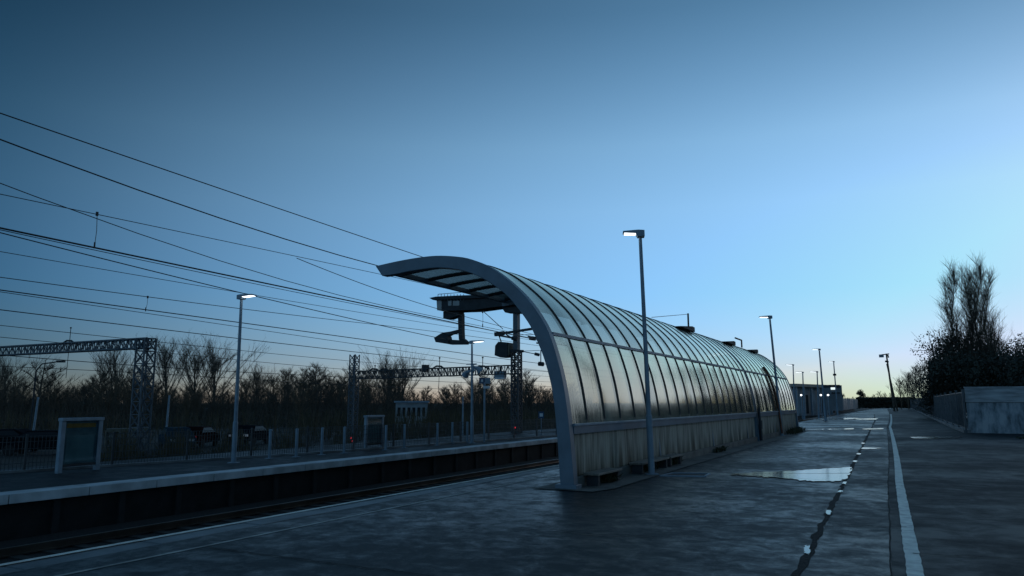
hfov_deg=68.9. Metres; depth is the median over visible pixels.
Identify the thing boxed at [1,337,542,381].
overhead wire
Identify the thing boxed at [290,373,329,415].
bare tree
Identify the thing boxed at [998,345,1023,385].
shrub
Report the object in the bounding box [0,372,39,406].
bare tree
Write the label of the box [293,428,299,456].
bollard
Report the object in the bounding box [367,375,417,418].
bare tree
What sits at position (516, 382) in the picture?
bare tree
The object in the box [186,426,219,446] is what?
parked car
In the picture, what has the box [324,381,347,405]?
bare tree
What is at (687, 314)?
catenary pole
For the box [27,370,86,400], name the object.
bare tree
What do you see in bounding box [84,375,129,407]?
bare tree
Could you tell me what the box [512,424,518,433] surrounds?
marker light
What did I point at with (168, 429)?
parked car
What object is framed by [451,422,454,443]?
bollard
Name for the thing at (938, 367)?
shrub
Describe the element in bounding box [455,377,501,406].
bare tree
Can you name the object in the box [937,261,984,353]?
poplar
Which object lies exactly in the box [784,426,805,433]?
weed clump
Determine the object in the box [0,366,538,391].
overhead wire
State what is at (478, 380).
bare tree
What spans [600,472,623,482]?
weed clump
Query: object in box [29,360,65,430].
street lamp
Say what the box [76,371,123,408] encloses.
bare tree
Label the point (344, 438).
bollard
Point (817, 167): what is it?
sky
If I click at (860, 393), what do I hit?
conifer
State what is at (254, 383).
bare tree
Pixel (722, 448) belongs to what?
weed clump
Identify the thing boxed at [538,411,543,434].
fence sign
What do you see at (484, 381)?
platform sign
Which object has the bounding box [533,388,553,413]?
bare tree
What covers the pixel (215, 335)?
overhead wire
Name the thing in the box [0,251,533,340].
overhead wire
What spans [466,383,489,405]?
bare tree
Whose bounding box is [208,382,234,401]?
bare tree
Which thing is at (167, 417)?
street pole
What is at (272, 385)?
bare tree
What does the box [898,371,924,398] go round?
bare tree
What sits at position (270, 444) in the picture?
bollard
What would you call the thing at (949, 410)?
steel railing
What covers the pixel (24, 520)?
platform wall
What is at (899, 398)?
bare tree
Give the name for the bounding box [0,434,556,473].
fence kerb
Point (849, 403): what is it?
boundary fence
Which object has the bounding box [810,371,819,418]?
lamp post
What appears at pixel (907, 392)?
bare tree
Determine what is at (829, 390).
lit sign cabin
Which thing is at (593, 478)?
bench
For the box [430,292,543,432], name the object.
signal mast
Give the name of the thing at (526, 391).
bare tree
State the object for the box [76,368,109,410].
bare tree
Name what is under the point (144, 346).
gantry portal
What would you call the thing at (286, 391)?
bare tree
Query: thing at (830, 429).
puddle
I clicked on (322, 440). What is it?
bollard
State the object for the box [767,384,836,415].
station building
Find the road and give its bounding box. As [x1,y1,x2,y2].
[887,409,1023,575]
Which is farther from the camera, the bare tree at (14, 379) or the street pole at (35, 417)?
the bare tree at (14, 379)
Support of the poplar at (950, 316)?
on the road
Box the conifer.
[856,389,865,396]
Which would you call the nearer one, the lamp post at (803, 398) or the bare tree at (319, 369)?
the lamp post at (803, 398)
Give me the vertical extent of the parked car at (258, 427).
1.452 m
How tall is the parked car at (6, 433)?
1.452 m
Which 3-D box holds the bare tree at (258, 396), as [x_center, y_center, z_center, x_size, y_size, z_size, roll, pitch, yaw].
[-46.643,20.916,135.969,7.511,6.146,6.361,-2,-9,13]
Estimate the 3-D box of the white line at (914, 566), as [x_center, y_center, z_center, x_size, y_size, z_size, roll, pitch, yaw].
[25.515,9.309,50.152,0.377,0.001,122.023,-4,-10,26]
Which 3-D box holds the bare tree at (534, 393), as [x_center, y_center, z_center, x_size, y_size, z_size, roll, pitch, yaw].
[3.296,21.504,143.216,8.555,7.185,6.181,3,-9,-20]
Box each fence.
[0,415,670,469]
[842,397,857,409]
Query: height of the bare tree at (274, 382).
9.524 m
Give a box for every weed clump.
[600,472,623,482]
[643,462,660,471]
[666,453,684,464]
[713,446,728,452]
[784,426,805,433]
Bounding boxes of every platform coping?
[0,409,871,574]
[0,437,557,504]
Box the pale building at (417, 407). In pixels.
[394,401,428,427]
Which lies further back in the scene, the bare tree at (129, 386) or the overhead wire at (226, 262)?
the bare tree at (129, 386)
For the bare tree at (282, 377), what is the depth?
154.35 m
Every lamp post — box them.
[227,294,256,462]
[462,340,483,442]
[623,229,658,474]
[759,315,785,435]
[786,364,794,398]
[800,372,806,419]
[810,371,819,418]
[812,349,828,420]
[828,361,838,414]
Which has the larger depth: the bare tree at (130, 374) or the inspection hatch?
the bare tree at (130, 374)
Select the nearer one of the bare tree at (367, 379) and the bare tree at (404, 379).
the bare tree at (404, 379)
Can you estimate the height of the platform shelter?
5.066 m
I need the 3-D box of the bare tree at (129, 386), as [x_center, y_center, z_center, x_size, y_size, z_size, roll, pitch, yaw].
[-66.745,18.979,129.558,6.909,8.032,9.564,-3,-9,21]
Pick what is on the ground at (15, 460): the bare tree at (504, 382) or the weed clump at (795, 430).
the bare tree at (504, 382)
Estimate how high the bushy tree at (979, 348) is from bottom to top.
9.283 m
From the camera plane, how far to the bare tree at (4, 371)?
123.91 m
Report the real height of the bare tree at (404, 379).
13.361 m
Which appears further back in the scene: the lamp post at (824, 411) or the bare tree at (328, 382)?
the bare tree at (328, 382)
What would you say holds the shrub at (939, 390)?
on the road
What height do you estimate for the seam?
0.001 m
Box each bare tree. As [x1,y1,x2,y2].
[0,347,57,408]
[0,358,87,419]
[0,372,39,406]
[0,377,14,410]
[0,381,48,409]
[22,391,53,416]
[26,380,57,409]
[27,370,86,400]
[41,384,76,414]
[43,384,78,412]
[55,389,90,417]
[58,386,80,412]
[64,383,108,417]
[69,374,111,405]
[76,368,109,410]
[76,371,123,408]
[84,333,141,404]
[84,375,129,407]
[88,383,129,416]
[105,376,150,404]
[105,380,148,420]
[109,365,159,400]
[118,367,164,402]
[134,381,183,422]
[137,327,205,395]
[149,334,236,404]
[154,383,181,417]
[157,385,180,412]
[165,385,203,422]
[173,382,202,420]
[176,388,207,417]
[180,335,270,403]
[182,382,219,405]
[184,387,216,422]
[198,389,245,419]
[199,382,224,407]
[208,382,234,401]
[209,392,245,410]
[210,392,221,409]
[218,380,264,406]
[229,371,264,402]
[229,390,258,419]
[231,379,266,402]
[232,361,283,400]
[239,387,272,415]
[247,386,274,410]
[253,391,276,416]
[255,374,296,405]
[264,374,280,394]
[265,367,311,405]
[266,369,299,408]
[267,381,303,406]
[273,393,301,416]
[277,362,337,409]
[279,376,323,409]
[286,377,325,421]
[289,365,313,386]
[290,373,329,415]
[292,365,347,416]
[311,377,345,408]
[311,378,355,414]
[313,374,344,402]
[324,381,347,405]
[327,363,369,389]
[333,379,380,407]
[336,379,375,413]
[344,365,380,394]
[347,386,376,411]
[358,345,423,405]
[359,379,379,396]
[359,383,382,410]
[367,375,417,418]
[381,351,432,400]
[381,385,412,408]
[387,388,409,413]
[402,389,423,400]
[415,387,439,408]
[426,395,439,418]
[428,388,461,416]
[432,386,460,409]
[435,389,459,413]
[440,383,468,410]
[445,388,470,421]
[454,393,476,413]
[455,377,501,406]
[457,369,497,404]
[458,381,482,402]
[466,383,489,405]
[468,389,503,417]
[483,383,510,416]
[486,377,513,411]
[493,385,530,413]
[499,372,541,399]
[504,381,539,405]
[505,370,542,399]
[505,380,541,406]
[522,382,547,407]
[522,387,544,413]
[524,386,552,403]
[531,387,552,411]
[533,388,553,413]
[887,376,909,408]
[893,374,918,408]
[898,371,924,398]
[901,364,928,395]
[903,365,923,397]
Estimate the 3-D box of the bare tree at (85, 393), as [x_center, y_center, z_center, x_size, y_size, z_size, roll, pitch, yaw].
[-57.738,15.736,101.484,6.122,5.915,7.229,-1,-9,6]
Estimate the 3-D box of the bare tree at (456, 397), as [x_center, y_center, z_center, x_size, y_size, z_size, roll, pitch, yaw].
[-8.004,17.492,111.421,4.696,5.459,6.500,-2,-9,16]
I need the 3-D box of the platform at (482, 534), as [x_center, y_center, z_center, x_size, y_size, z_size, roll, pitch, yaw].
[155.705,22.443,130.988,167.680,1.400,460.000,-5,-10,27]
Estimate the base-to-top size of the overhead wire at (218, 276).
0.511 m
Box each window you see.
[453,301,458,305]
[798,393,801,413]
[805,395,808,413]
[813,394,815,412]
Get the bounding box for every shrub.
[919,351,971,414]
[920,371,941,415]
[922,350,975,415]
[939,350,993,411]
[960,350,1018,407]
[966,346,1023,386]
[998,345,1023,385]
[1005,351,1023,385]
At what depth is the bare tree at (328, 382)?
156.62 m
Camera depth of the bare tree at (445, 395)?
111.06 m
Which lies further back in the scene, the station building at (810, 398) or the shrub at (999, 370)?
the station building at (810, 398)
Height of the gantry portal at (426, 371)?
6.690 m
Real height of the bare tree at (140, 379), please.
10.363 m
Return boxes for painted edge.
[0,410,864,565]
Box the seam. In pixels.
[886,424,892,575]
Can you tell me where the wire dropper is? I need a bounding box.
[94,212,98,248]
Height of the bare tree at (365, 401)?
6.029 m
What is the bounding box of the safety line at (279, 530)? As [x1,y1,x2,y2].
[56,417,835,575]
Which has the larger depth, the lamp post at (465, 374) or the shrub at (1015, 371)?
the shrub at (1015, 371)
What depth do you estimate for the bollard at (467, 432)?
36.86 m
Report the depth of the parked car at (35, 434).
44.31 m
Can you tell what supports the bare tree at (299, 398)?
on the ground at (15, 460)
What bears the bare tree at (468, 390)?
on the ground at (15, 460)
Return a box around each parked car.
[0,428,36,452]
[0,430,57,455]
[158,427,195,449]
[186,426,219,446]
[227,425,268,445]
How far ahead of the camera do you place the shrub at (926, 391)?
77.06 m
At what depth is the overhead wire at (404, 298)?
24.68 m
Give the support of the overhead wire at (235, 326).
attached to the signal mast
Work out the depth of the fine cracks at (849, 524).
9.22 m
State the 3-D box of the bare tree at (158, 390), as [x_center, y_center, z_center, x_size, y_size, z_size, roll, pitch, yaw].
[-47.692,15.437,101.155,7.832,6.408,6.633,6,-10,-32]
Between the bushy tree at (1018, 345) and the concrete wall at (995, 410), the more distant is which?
the bushy tree at (1018, 345)
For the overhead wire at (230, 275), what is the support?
attached to the catenary pole at (687, 314)
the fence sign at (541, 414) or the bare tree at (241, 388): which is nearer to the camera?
the fence sign at (541, 414)
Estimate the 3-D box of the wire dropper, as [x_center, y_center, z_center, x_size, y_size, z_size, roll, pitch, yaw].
[-8.592,-1.195,15.410,0.052,0.768,0.060,-5,-10,27]
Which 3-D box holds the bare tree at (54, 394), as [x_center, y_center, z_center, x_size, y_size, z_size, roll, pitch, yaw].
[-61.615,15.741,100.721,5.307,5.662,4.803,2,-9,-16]
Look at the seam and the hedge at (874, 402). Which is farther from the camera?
the hedge at (874, 402)
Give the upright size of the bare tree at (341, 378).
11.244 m
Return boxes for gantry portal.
[0,327,156,452]
[346,354,513,443]
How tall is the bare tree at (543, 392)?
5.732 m
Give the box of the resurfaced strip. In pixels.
[801,414,890,575]
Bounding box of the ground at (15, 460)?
[0,403,876,468]
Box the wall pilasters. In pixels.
[50,442,556,533]
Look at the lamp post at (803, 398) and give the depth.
87.57 m
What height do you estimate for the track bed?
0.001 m
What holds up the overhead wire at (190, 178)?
attached to the catenary pole at (687, 314)
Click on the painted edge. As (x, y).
(246, 520)
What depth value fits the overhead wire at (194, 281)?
32.73 m
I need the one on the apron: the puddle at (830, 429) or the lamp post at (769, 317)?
the lamp post at (769, 317)
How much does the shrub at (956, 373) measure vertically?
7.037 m
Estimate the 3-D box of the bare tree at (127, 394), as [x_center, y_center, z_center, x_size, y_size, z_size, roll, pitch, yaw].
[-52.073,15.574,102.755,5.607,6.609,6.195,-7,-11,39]
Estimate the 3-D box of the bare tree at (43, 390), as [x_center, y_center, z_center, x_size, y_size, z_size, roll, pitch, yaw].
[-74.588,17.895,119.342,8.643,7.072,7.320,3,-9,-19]
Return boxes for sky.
[0,0,1023,402]
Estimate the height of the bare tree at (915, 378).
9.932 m
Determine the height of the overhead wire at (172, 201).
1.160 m
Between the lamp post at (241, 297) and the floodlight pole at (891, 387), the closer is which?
the lamp post at (241, 297)
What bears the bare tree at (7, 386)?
on the ground at (15, 460)
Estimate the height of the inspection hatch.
0.030 m
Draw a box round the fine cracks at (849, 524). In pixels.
[549,462,1022,558]
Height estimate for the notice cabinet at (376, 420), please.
1.417 m
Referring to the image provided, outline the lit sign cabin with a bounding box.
[821,385,842,410]
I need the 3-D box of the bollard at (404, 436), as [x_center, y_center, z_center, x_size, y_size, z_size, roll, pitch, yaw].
[-4.688,6.459,32.572,0.220,1.020,0.220,-5,-10,27]
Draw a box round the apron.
[536,430,809,491]
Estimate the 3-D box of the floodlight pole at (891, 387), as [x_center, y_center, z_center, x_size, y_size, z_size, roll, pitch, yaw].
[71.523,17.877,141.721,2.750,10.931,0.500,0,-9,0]
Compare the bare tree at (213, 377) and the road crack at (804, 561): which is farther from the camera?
the bare tree at (213, 377)
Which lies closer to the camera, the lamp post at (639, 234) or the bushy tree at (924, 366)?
the lamp post at (639, 234)
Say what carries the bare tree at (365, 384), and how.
on the ground at (15, 460)
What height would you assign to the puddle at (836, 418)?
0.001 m
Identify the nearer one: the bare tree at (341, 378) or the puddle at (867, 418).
the puddle at (867, 418)
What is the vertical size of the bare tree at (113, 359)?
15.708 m
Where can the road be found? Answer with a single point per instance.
(967, 469)
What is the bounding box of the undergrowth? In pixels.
[0,379,586,429]
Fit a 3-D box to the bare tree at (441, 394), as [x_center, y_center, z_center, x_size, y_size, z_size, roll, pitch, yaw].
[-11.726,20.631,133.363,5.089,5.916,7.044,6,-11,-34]
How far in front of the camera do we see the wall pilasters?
21.39 m
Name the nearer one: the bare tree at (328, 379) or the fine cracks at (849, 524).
the fine cracks at (849, 524)
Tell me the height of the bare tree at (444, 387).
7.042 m
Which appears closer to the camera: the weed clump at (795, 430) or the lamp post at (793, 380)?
the weed clump at (795, 430)
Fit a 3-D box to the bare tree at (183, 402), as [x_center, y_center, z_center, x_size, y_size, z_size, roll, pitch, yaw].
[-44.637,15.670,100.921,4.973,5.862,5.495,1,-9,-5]
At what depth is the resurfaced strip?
9.90 m
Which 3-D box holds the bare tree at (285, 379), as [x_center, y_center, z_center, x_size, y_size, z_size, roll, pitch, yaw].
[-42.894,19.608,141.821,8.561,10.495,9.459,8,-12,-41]
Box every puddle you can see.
[731,467,851,480]
[803,545,809,554]
[805,428,853,429]
[817,418,855,419]
[857,418,877,419]
[911,436,961,438]
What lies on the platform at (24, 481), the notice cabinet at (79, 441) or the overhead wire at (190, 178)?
the notice cabinet at (79, 441)
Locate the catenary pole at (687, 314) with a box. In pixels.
[652,313,688,325]
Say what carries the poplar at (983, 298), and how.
on the road
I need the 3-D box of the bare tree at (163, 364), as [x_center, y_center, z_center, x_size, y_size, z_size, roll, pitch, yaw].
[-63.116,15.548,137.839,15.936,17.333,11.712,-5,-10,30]
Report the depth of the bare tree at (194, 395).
121.49 m
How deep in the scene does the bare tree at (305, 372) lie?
160.82 m
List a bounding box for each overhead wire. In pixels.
[0,113,421,256]
[0,139,377,265]
[0,183,533,336]
[0,194,440,287]
[0,227,536,339]
[0,229,535,338]
[0,232,445,339]
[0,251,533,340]
[0,277,537,345]
[0,289,533,362]
[0,309,545,371]
[0,325,548,376]
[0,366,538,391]
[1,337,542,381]
[1,355,550,386]
[2,292,542,370]
[297,258,533,334]
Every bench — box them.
[583,468,621,485]
[629,456,669,473]
[659,453,682,466]
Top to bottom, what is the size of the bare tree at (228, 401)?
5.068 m
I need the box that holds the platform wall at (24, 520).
[0,409,854,540]
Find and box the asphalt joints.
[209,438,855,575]
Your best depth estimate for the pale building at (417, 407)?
93.87 m
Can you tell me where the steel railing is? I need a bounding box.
[910,389,970,432]
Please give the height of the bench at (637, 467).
0.256 m
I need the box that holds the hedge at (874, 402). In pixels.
[855,397,914,408]
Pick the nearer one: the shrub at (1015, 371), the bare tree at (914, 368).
the shrub at (1015, 371)
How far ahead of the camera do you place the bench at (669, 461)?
19.02 m
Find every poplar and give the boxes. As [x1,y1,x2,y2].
[929,256,980,361]
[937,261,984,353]
[950,251,1006,363]
[963,265,1021,359]
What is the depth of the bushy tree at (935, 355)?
83.61 m
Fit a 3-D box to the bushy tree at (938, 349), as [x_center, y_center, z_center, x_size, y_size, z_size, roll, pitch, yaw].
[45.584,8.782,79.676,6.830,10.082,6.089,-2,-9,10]
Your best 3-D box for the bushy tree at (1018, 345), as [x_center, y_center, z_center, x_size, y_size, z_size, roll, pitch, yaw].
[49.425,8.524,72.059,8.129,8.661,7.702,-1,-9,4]
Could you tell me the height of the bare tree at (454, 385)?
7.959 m
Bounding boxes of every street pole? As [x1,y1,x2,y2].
[30,397,38,451]
[165,395,169,426]
[462,396,463,434]
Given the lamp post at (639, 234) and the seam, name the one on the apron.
the lamp post at (639, 234)
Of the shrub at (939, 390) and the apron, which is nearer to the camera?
the apron
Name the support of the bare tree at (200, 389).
on the ground at (15, 460)
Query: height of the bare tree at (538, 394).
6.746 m
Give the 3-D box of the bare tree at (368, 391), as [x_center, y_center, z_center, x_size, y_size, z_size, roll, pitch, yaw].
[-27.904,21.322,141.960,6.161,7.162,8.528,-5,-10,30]
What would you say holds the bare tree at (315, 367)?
on the ground at (15, 460)
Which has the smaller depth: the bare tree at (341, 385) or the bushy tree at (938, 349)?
the bushy tree at (938, 349)
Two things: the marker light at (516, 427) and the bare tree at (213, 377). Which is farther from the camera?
the bare tree at (213, 377)
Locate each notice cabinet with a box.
[54,417,104,473]
[363,415,384,447]
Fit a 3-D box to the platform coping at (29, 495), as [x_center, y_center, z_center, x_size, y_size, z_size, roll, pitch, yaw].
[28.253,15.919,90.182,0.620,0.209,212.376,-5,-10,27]
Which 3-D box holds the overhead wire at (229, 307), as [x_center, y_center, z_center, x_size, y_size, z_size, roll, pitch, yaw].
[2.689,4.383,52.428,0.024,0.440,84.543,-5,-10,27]
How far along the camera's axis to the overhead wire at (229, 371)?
41.28 m
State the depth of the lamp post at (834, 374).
94.88 m
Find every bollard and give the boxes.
[265,429,273,458]
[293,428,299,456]
[317,427,325,454]
[342,427,345,453]
[384,425,386,449]
[402,424,407,447]
[436,423,438,444]
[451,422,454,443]
[466,422,469,442]
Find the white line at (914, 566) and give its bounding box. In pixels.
[889,414,923,575]
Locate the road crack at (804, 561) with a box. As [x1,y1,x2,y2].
[790,414,874,575]
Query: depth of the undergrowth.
104.45 m
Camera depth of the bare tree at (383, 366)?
136.66 m
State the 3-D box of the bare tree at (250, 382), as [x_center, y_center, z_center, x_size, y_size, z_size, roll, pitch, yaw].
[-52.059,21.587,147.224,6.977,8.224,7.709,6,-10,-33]
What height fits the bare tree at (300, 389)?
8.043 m
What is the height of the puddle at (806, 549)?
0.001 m
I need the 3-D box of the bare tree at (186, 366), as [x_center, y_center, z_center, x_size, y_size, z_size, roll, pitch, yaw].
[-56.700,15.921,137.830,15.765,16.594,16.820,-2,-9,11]
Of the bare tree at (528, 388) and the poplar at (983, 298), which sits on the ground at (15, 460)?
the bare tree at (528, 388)
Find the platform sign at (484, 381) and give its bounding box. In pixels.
[479,378,489,441]
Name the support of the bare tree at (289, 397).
on the ground at (15, 460)
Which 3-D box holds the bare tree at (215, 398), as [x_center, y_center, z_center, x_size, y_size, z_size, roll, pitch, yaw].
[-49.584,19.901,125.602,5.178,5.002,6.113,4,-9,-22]
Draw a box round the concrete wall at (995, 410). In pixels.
[963,386,1023,433]
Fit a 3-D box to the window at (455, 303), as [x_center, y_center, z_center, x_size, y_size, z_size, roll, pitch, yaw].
[-3.856,1.050,51.564,0.528,0.352,0.027,-5,-10,27]
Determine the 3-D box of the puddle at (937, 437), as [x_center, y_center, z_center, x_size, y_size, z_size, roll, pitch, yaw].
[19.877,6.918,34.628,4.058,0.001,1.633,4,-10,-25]
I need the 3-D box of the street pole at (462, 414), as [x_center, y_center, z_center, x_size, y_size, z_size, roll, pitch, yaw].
[-3.759,10.085,57.008,0.166,3.570,0.166,-1,-9,5]
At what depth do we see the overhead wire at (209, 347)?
33.12 m
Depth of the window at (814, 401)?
116.06 m
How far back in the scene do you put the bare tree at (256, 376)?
140.64 m
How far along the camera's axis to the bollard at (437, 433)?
34.57 m
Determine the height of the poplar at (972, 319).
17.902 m
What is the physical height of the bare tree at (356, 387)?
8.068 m
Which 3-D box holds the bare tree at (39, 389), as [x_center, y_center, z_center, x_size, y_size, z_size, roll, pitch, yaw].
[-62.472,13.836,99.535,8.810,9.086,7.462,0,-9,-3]
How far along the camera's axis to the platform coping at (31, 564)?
9.57 m
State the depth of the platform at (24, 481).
23.44 m
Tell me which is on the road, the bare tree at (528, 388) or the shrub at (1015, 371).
the shrub at (1015, 371)
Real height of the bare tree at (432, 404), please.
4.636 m
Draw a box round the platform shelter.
[376,256,798,488]
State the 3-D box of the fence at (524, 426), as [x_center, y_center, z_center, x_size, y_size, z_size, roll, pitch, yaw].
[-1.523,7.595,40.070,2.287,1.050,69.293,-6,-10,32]
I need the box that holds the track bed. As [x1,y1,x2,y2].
[0,411,858,563]
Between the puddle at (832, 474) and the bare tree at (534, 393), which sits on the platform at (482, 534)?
the puddle at (832, 474)
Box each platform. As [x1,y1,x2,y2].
[0,408,910,575]
[0,428,556,491]
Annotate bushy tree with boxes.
[907,324,971,412]
[914,354,937,411]
[919,330,964,391]
[954,330,1021,414]
[998,335,1023,362]
[1000,332,1023,363]
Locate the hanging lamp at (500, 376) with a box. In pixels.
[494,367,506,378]
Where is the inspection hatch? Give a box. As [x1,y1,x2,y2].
[659,472,710,476]
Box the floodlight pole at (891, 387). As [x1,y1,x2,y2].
[879,353,897,410]
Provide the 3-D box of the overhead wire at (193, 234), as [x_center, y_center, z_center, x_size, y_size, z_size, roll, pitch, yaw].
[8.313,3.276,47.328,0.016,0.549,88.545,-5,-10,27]
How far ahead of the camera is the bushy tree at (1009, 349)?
76.80 m
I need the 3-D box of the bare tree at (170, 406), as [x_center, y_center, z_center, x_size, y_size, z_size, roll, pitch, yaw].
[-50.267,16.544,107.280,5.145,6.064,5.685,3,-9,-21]
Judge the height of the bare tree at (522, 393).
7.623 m
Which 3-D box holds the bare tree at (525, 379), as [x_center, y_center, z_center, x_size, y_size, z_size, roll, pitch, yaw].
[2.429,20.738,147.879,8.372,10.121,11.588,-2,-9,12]

